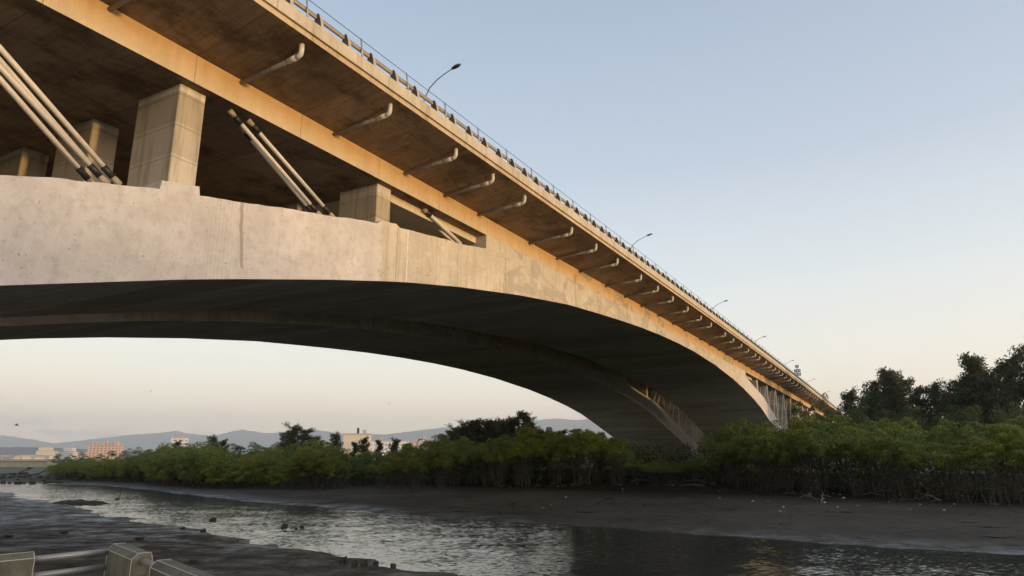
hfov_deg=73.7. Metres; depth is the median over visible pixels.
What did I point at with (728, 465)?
mangrove tree
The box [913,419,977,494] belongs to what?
mangrove tree
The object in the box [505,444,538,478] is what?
mangrove tree
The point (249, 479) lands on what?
mangrove tree
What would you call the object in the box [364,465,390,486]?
mangrove tree
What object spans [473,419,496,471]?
casuarina tree
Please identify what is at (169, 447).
mangrove tree
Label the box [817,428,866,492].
mangrove tree
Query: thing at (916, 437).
mangrove tree
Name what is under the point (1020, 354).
casuarina tree
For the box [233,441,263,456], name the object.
broadleaf tree
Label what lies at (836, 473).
mangrove tree
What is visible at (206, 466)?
mangrove tree
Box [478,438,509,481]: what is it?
mangrove tree
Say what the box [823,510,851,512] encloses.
weed patch
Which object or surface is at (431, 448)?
mangrove tree
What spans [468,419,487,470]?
casuarina tree
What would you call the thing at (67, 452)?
town house
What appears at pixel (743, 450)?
mangrove tree
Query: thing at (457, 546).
water
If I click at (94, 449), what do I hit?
apartment block
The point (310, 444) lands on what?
mangrove tree
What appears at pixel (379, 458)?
mangrove tree
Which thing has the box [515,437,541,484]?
mangrove tree
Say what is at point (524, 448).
mangrove tree
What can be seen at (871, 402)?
casuarina tree
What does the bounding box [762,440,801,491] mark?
mangrove tree
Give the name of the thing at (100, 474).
mangrove tree
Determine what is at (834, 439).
mangrove tree
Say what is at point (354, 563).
mud stone
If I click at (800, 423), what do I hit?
mangrove tree
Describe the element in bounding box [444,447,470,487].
mangrove tree
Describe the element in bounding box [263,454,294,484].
mangrove tree
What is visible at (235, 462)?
mangrove tree
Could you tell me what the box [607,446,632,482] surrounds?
mangrove tree
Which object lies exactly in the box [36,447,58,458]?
town house
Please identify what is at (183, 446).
broadleaf tree
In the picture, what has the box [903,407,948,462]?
broadleaf tree
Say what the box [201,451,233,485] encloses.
mangrove tree
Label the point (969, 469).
mangrove tree
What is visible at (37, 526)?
ground
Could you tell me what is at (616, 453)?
mangrove tree
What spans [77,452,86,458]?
town house
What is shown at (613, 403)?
concrete arch bridge
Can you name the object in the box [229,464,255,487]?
mangrove tree
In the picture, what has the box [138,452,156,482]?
mangrove tree
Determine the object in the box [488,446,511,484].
mangrove tree
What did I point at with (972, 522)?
weed patch
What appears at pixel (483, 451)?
mangrove tree
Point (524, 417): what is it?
casuarina tree
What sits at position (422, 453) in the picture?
mangrove tree
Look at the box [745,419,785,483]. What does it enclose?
mangrove tree
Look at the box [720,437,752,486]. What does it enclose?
mangrove tree
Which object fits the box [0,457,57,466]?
road bridge
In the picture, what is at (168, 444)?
mangrove tree
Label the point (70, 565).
mud clump
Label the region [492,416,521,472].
casuarina tree
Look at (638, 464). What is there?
mangrove tree
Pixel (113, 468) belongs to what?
mangrove tree
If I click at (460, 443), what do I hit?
mangrove tree
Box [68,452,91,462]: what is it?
broadleaf tree
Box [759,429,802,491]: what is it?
mangrove tree
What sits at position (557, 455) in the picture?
mangrove tree
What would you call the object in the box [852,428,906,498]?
mangrove tree
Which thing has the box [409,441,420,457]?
office block
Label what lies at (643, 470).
mangrove tree
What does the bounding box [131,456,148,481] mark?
mangrove tree
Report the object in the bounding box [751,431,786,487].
mangrove tree
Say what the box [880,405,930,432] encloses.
broadleaf tree
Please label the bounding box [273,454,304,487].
mangrove tree
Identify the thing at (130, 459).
mangrove tree
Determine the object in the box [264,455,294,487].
mangrove tree
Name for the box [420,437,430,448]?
office block
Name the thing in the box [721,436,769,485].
mangrove tree
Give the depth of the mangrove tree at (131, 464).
116.34 m
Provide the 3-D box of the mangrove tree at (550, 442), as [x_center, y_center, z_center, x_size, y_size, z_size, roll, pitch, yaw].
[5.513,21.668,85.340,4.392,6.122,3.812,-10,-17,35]
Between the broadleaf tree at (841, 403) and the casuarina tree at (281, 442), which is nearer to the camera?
the casuarina tree at (281, 442)
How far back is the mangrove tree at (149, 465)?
112.09 m
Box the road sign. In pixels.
[794,365,800,375]
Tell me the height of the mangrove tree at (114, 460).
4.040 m
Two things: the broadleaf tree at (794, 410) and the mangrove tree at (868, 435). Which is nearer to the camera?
the mangrove tree at (868, 435)
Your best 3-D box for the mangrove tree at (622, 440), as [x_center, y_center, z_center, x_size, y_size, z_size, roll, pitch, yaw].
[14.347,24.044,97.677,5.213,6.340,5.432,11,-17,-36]
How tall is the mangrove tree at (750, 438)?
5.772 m
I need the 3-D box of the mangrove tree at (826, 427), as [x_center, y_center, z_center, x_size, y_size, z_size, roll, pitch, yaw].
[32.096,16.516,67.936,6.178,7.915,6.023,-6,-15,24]
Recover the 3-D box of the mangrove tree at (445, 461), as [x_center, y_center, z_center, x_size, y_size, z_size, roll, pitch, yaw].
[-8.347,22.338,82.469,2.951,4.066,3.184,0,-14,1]
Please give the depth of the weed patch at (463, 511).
54.19 m
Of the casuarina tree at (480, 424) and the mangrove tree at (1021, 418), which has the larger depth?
the casuarina tree at (480, 424)
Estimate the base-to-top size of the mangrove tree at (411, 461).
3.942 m
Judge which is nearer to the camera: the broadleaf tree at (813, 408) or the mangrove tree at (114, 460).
the mangrove tree at (114, 460)
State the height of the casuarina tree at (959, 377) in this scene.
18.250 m
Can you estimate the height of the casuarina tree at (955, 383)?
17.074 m
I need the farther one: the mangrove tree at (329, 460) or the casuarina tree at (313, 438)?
the casuarina tree at (313, 438)
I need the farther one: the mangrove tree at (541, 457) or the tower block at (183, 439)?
the tower block at (183, 439)
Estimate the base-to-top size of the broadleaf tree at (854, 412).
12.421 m
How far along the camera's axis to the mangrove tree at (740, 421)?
85.98 m
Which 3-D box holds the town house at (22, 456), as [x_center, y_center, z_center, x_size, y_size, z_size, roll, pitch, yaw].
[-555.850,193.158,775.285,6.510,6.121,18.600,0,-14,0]
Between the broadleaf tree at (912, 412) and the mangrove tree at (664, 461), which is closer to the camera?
the mangrove tree at (664, 461)
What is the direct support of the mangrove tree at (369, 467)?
on the ground
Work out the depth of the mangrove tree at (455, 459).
91.38 m
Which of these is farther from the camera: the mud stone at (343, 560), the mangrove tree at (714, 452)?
the mangrove tree at (714, 452)
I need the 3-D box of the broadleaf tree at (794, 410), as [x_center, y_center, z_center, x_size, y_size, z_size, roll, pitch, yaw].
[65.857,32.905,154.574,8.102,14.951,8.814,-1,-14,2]
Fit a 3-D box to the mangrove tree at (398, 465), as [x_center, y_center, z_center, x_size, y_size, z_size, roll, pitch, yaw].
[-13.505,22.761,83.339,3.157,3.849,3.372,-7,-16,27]
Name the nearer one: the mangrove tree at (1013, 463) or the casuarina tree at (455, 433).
the mangrove tree at (1013, 463)
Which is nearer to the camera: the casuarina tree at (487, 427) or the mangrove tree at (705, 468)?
the mangrove tree at (705, 468)
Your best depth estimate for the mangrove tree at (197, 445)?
125.73 m
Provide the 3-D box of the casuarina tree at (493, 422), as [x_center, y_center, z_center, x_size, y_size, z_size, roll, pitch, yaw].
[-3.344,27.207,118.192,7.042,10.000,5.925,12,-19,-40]
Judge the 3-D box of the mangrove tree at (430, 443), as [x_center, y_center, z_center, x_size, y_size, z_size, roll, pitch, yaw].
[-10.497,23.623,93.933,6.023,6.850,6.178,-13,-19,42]
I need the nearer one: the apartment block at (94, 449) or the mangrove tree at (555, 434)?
the mangrove tree at (555, 434)
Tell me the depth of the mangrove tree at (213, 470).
93.18 m
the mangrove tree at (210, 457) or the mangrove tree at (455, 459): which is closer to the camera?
the mangrove tree at (455, 459)
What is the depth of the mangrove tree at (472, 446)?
90.76 m
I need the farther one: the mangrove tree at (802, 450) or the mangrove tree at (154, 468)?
the mangrove tree at (154, 468)
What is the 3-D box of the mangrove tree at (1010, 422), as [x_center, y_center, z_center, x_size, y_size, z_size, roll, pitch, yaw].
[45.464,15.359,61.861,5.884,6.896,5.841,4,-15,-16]
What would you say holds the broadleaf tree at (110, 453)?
on the ground
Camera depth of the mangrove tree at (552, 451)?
93.62 m
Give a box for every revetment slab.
[0,467,27,472]
[25,467,48,473]
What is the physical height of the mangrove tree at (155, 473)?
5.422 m
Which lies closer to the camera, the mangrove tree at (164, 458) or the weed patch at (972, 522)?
the weed patch at (972, 522)
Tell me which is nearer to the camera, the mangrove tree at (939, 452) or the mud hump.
the mangrove tree at (939, 452)
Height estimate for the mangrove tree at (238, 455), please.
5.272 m
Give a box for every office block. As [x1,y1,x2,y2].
[371,438,408,454]
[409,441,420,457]
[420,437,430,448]
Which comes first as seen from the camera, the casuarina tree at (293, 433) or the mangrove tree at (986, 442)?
the mangrove tree at (986, 442)
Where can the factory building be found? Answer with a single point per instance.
(349, 439)
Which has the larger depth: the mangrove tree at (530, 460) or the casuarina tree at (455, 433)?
the casuarina tree at (455, 433)
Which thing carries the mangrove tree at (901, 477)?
on the ground
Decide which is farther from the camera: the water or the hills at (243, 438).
the hills at (243, 438)
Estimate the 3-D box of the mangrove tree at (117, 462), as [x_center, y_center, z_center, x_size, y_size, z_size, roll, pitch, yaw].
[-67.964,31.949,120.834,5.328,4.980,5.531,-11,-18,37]
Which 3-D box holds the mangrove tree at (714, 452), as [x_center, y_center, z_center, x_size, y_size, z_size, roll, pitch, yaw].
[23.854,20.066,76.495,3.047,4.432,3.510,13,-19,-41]
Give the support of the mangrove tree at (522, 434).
on the ground
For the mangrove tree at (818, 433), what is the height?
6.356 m
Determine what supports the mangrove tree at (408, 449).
on the ground
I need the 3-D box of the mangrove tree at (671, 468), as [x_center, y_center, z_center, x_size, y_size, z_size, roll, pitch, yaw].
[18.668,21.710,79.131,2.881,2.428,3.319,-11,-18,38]
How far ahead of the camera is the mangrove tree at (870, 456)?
58.83 m
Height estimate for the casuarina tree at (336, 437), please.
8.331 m
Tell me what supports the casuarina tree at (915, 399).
on the ground
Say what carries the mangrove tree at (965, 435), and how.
on the ground
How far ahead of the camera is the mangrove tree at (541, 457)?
93.85 m
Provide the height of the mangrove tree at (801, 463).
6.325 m
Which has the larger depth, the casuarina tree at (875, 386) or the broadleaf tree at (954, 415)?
the casuarina tree at (875, 386)
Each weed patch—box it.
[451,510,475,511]
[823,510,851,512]
[963,521,980,522]
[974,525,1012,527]
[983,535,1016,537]
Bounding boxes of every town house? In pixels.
[14,455,30,458]
[31,456,45,458]
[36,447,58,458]
[58,448,77,458]
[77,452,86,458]
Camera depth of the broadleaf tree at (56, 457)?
154.84 m
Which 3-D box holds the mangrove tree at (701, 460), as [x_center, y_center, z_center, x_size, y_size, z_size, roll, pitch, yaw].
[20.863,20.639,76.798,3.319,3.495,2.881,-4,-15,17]
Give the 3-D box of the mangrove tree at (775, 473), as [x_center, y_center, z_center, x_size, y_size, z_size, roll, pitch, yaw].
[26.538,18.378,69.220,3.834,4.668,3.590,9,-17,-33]
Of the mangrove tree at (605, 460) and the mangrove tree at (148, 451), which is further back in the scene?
the mangrove tree at (148, 451)
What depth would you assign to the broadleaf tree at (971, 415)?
105.44 m
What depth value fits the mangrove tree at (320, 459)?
86.25 m
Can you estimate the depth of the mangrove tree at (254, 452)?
103.09 m
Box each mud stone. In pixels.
[339,556,347,563]
[351,560,357,565]
[360,560,367,566]
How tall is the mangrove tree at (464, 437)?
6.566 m
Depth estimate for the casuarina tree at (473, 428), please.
116.86 m
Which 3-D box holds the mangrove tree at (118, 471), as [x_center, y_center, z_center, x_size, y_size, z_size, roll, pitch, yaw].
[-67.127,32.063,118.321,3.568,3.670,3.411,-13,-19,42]
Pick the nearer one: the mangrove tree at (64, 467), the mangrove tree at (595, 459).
the mangrove tree at (595, 459)
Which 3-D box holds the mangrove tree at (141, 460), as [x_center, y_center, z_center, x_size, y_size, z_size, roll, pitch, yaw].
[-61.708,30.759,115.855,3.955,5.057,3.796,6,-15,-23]
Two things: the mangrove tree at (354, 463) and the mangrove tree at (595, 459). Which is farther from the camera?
the mangrove tree at (354, 463)
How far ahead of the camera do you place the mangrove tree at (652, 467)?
79.32 m
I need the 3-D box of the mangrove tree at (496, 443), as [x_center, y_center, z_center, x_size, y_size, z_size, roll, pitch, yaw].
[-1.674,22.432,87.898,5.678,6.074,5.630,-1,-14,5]
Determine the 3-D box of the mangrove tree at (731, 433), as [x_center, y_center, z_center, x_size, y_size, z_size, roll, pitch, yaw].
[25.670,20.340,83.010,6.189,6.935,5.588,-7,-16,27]
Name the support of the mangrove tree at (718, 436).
on the ground
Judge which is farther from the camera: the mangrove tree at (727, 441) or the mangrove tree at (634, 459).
the mangrove tree at (634, 459)
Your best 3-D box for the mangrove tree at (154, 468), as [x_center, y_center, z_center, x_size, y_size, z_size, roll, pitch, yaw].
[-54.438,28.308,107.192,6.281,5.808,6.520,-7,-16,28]
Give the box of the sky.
[0,0,1023,442]
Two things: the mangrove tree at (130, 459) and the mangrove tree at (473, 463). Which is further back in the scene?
the mangrove tree at (130, 459)
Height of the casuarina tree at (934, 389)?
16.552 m
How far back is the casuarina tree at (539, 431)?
114.57 m
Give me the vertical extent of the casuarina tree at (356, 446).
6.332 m
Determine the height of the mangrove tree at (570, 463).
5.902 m
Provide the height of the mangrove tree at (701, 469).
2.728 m
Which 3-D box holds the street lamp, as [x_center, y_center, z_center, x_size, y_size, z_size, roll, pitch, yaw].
[-5.773,-8.542,43.034,5.840,10.830,0.340,-8,-16,28]
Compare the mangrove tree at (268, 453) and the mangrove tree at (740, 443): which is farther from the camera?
the mangrove tree at (268, 453)
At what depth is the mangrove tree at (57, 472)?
130.30 m
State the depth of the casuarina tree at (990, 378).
114.94 m
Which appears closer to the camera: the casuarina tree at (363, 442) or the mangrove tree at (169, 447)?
the mangrove tree at (169, 447)
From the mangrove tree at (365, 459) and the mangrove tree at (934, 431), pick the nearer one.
the mangrove tree at (934, 431)
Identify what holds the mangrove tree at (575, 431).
on the ground
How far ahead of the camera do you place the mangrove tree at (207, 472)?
93.91 m
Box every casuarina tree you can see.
[171,440,181,448]
[206,433,218,446]
[216,438,229,451]
[272,422,307,457]
[273,429,289,449]
[299,427,316,445]
[309,435,320,474]
[322,430,343,450]
[345,442,361,471]
[358,436,370,463]
[369,439,384,464]
[388,436,400,453]
[444,423,466,473]
[456,419,470,472]
[461,418,484,470]
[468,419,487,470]
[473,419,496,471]
[486,415,501,471]
[487,415,516,470]
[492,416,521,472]
[505,409,536,473]
[529,428,544,467]
[556,429,568,469]
[836,386,863,462]
[850,390,887,428]
[860,378,896,420]
[870,366,908,428]
[879,370,928,426]
[899,385,937,430]
[918,377,946,436]
[926,373,990,464]
[927,387,970,450]
[948,351,992,430]
[956,367,991,425]
[958,370,1006,464]
[975,367,1018,466]
[981,350,1023,426]
[995,344,1023,424]
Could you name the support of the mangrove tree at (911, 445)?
on the ground
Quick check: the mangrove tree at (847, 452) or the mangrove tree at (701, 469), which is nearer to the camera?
the mangrove tree at (847, 452)
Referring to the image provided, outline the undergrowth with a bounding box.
[58,440,1023,499]
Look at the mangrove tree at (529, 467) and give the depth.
90.72 m
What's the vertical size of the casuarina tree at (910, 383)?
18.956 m
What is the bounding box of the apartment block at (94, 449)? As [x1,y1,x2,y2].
[86,441,123,458]
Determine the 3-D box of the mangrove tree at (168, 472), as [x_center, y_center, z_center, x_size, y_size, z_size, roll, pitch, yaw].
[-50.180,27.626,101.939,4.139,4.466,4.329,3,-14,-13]
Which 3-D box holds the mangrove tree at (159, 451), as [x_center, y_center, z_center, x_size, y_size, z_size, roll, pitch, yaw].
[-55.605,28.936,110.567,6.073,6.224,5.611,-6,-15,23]
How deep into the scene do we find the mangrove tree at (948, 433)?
62.22 m
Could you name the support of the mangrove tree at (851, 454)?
on the ground
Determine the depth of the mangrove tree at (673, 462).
82.80 m
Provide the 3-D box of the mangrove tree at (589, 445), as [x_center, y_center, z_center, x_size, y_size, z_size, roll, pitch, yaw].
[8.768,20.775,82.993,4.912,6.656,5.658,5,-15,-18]
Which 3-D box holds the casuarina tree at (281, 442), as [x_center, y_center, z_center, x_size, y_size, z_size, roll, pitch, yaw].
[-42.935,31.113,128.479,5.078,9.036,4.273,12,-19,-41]
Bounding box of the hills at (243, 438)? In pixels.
[0,418,611,453]
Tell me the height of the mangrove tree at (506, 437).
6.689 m
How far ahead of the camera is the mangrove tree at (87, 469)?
124.32 m
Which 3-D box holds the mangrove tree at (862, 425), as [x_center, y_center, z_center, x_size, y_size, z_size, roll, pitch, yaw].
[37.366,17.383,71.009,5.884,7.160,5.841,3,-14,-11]
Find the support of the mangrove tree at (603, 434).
on the ground
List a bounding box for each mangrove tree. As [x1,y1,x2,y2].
[43,465,61,477]
[47,464,65,477]
[58,460,72,477]
[58,463,74,478]
[60,464,76,479]
[70,464,86,480]
[78,464,96,480]
[86,466,106,480]
[92,462,109,480]
[96,461,111,480]
[99,464,119,480]
[103,459,123,480]
[104,462,122,479]
[110,455,140,481]
[114,463,134,481]
[116,455,144,482]
[120,455,138,481]
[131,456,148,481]
[136,454,150,482]
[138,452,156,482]
[139,453,167,482]
[140,449,153,455]
[142,450,170,484]
[145,442,176,472]
[148,447,172,483]
[150,452,176,484]
[152,442,173,454]
[156,451,185,485]
[157,452,187,484]
[160,458,187,485]
[167,446,197,484]
[168,450,198,485]
[172,450,208,486]
[177,449,224,486]
[177,451,200,486]
[181,441,213,452]
[188,441,209,446]
[193,454,221,486]
[194,455,223,486]
[200,441,220,450]
[200,449,222,485]
[200,458,233,488]
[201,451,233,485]
[204,454,235,488]
[207,446,233,456]
[213,452,246,487]
[221,461,253,488]
[227,455,254,487]
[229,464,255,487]
[233,455,268,489]
[245,462,278,486]
[246,445,280,457]
[251,447,284,485]
[251,460,280,485]
[262,444,300,473]
[263,453,281,486]
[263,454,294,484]
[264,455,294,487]
[270,449,311,488]
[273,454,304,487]
[287,446,327,488]
[292,438,325,480]
[293,449,321,487]
[305,451,333,489]
[308,440,340,482]
[309,452,333,488]
[317,456,344,488]
[320,446,350,486]
[327,460,353,488]
[328,451,350,481]
[336,446,355,478]
[344,456,360,483]
[351,452,372,480]
[354,463,373,483]
[356,451,380,483]
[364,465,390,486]
[367,462,391,487]
[370,450,395,484]
[371,461,396,488]
[382,449,409,485]
[386,454,405,487]
[390,458,413,487]
[397,443,425,482]
[401,458,426,488]
[405,449,433,487]
[406,454,433,483]
[412,435,454,481]
[420,442,452,484]
[426,445,457,486]
[431,442,458,485]
[431,456,454,487]
[435,442,463,481]
[440,436,475,479]
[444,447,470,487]
[449,439,472,481]
[457,448,482,485]
[461,445,485,481]
[465,445,487,481]
[469,442,501,486]
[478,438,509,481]
[481,449,510,486]
[482,438,518,483]
[486,434,515,476]
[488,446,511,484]
[502,440,535,485]
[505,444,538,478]
[508,449,524,484]
[509,423,546,478]
[513,438,551,485]
[513,449,539,481]
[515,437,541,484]
[526,437,554,479]
[533,427,566,476]
[536,438,574,480]
[540,436,569,483]
[540,445,568,484]
[544,434,568,479]
[546,433,585,480]
[557,439,587,483]
[560,429,601,482]
[563,431,604,483]
[571,448,603,481]
[579,435,607,482]
[581,439,609,480]
[592,432,619,476]
[597,441,627,480]
[600,433,627,475]
[600,444,634,479]
[604,444,631,483]
[606,451,636,477]
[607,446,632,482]
[622,459,648,484]
[638,468,657,482]
[645,464,669,484]
[648,462,667,482]
[653,459,674,479]
[659,465,685,484]
[660,469,684,483]
[662,460,683,482]
[667,463,692,483]
[682,456,711,485]
[690,456,718,482]
[693,461,715,481]
[695,457,723,484]
[696,437,724,469]
[697,426,742,481]
[707,426,747,474]
[707,440,733,482]
[708,449,736,485]
[715,442,737,484]
[716,437,748,486]
[720,433,743,479]
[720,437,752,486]
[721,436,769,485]
[724,418,760,474]
[734,460,770,484]
[736,429,775,486]
[737,440,773,488]
[738,435,766,488]
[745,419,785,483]
[745,427,805,489]
[749,435,785,491]
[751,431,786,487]
[757,451,791,490]
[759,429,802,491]
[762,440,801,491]
[775,434,824,490]
[775,455,811,487]
[780,427,828,493]
[782,428,837,492]
[784,416,823,477]
[786,414,828,486]
[793,433,838,495]
[802,414,862,489]
[813,432,846,487]
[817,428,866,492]
[823,425,883,495]
[825,426,868,491]
[830,435,868,496]
[840,425,890,488]
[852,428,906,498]
[854,420,890,486]
[855,446,910,494]
[860,443,904,496]
[868,427,933,494]
[872,417,928,486]
[872,422,925,493]
[879,440,923,500]
[881,451,914,496]
[898,445,947,501]
[912,442,964,496]
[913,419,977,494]
[918,442,963,499]
[924,429,977,492]
[937,444,991,503]
[938,433,1002,493]
[950,421,1023,500]
[955,435,1006,503]
[962,423,1023,498]
[967,424,1023,503]
[977,419,1022,492]
[982,439,1023,504]
[998,438,1023,491]
[1003,453,1023,484]
[1012,415,1023,428]
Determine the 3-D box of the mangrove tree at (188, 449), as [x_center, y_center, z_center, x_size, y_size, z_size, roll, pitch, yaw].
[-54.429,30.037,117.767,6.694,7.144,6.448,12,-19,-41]
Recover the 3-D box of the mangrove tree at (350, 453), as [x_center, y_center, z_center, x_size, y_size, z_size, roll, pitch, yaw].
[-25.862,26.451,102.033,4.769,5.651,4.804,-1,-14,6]
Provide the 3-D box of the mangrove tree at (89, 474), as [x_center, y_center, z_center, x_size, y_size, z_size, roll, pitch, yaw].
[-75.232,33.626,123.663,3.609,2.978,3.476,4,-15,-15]
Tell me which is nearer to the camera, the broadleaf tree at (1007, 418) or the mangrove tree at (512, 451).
the mangrove tree at (512, 451)
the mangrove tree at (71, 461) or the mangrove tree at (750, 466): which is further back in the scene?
the mangrove tree at (71, 461)
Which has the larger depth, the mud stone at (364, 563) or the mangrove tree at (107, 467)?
the mangrove tree at (107, 467)
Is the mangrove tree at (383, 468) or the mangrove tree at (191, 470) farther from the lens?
the mangrove tree at (191, 470)
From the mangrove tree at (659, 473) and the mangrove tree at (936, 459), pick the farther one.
the mangrove tree at (659, 473)
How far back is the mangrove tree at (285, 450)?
102.06 m
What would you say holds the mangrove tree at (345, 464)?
on the ground
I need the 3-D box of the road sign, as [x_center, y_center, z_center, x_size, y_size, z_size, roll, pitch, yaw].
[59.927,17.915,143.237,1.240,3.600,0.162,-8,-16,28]
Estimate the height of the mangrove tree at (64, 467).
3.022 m
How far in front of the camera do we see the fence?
5.58 m
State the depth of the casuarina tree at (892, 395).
132.35 m
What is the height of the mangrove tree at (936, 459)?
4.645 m
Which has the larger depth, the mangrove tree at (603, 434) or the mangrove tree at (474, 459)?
the mangrove tree at (603, 434)
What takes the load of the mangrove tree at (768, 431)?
on the ground
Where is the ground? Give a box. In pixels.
[0,459,1023,575]
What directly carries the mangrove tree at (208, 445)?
on the ground
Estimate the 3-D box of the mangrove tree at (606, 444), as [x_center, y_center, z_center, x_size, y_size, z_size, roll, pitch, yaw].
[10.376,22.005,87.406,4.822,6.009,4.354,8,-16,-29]
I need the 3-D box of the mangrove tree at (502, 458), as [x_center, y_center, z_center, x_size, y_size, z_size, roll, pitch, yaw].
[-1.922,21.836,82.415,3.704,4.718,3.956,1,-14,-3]
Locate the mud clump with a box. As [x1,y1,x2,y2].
[64,564,76,566]
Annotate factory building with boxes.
[343,428,371,455]
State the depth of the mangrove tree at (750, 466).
77.09 m
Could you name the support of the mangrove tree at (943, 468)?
on the ground
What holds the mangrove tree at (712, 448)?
on the ground
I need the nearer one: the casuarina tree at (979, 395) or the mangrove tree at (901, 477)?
the mangrove tree at (901, 477)
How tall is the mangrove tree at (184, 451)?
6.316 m
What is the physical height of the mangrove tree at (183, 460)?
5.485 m
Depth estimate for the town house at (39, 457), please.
805.66 m
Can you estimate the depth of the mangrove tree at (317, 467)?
87.43 m
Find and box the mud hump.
[50,499,108,503]
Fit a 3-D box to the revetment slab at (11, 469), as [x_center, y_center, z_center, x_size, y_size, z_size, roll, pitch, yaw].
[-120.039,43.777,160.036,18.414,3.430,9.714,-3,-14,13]
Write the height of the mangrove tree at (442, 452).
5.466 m
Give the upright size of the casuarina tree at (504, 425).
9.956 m
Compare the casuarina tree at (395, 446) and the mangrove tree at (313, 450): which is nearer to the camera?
the mangrove tree at (313, 450)
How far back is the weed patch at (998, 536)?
36.10 m
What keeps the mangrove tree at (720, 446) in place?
on the ground
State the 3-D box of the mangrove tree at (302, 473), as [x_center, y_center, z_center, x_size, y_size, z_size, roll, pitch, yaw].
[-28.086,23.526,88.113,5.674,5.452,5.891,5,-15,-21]
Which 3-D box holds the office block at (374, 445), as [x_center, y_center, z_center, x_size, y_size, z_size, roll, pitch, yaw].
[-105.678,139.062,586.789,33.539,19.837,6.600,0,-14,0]
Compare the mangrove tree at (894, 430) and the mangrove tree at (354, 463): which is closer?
the mangrove tree at (894, 430)
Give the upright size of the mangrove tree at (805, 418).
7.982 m
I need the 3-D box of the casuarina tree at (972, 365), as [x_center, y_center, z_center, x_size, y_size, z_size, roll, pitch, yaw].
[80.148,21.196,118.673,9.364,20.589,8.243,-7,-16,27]
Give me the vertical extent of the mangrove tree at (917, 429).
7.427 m
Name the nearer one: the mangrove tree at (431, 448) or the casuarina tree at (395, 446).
the mangrove tree at (431, 448)
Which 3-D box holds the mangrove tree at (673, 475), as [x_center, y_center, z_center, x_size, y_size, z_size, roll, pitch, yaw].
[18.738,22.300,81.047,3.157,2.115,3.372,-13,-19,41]
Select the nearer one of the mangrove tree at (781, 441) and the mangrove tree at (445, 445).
the mangrove tree at (781, 441)
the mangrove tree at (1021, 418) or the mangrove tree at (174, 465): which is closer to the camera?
the mangrove tree at (1021, 418)
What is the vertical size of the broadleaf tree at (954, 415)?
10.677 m
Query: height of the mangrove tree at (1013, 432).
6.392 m
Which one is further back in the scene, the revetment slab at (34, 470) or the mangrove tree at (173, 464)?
the revetment slab at (34, 470)
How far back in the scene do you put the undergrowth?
86.79 m
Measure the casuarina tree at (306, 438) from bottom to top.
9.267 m
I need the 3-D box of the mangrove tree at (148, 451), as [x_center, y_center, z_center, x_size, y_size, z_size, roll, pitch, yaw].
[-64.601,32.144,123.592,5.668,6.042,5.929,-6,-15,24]
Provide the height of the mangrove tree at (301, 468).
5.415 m
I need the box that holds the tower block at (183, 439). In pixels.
[170,435,188,447]
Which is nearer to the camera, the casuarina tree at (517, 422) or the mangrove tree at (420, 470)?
the mangrove tree at (420, 470)
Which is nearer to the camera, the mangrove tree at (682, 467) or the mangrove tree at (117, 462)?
the mangrove tree at (682, 467)
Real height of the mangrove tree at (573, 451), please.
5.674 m
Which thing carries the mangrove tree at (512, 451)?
on the ground
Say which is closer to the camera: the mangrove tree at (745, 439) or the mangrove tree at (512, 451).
the mangrove tree at (745, 439)
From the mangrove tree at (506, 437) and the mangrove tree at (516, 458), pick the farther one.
the mangrove tree at (506, 437)
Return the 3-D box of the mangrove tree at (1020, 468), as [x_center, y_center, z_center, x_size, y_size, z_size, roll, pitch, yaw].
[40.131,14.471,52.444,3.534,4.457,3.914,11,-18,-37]
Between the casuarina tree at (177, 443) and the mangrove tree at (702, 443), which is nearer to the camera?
the mangrove tree at (702, 443)
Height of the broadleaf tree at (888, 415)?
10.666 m
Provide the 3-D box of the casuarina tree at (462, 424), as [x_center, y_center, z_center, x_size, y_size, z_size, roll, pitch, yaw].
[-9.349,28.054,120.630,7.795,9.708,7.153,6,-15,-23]
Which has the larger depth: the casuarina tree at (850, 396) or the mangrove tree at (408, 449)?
the casuarina tree at (850, 396)
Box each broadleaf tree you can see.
[50,454,74,466]
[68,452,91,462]
[91,450,119,461]
[117,447,143,458]
[173,443,189,449]
[222,443,245,454]
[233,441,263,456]
[636,452,663,463]
[787,399,814,428]
[804,393,837,459]
[819,402,847,460]
[839,402,880,461]
[856,409,899,432]
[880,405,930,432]
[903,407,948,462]
[927,405,984,451]
[959,404,1011,464]
[983,401,1023,431]
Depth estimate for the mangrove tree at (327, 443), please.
98.18 m
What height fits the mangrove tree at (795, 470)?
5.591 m
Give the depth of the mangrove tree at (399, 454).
87.96 m
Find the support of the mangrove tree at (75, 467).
on the ground
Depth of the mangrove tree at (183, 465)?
98.58 m
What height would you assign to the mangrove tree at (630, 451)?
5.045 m
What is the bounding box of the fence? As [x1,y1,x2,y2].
[0,543,214,575]
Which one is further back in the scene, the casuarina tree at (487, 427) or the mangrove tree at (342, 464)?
the casuarina tree at (487, 427)
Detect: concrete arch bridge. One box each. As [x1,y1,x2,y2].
[0,0,841,461]
[0,311,706,460]
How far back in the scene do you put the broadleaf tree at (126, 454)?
147.20 m
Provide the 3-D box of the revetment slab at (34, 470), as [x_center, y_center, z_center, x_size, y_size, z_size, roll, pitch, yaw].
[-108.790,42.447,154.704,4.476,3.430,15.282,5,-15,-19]
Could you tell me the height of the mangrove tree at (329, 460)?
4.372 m
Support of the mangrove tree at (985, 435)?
on the ground
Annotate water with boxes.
[0,483,1023,575]
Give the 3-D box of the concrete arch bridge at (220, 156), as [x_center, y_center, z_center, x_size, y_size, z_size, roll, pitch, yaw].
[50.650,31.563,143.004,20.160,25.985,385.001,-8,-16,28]

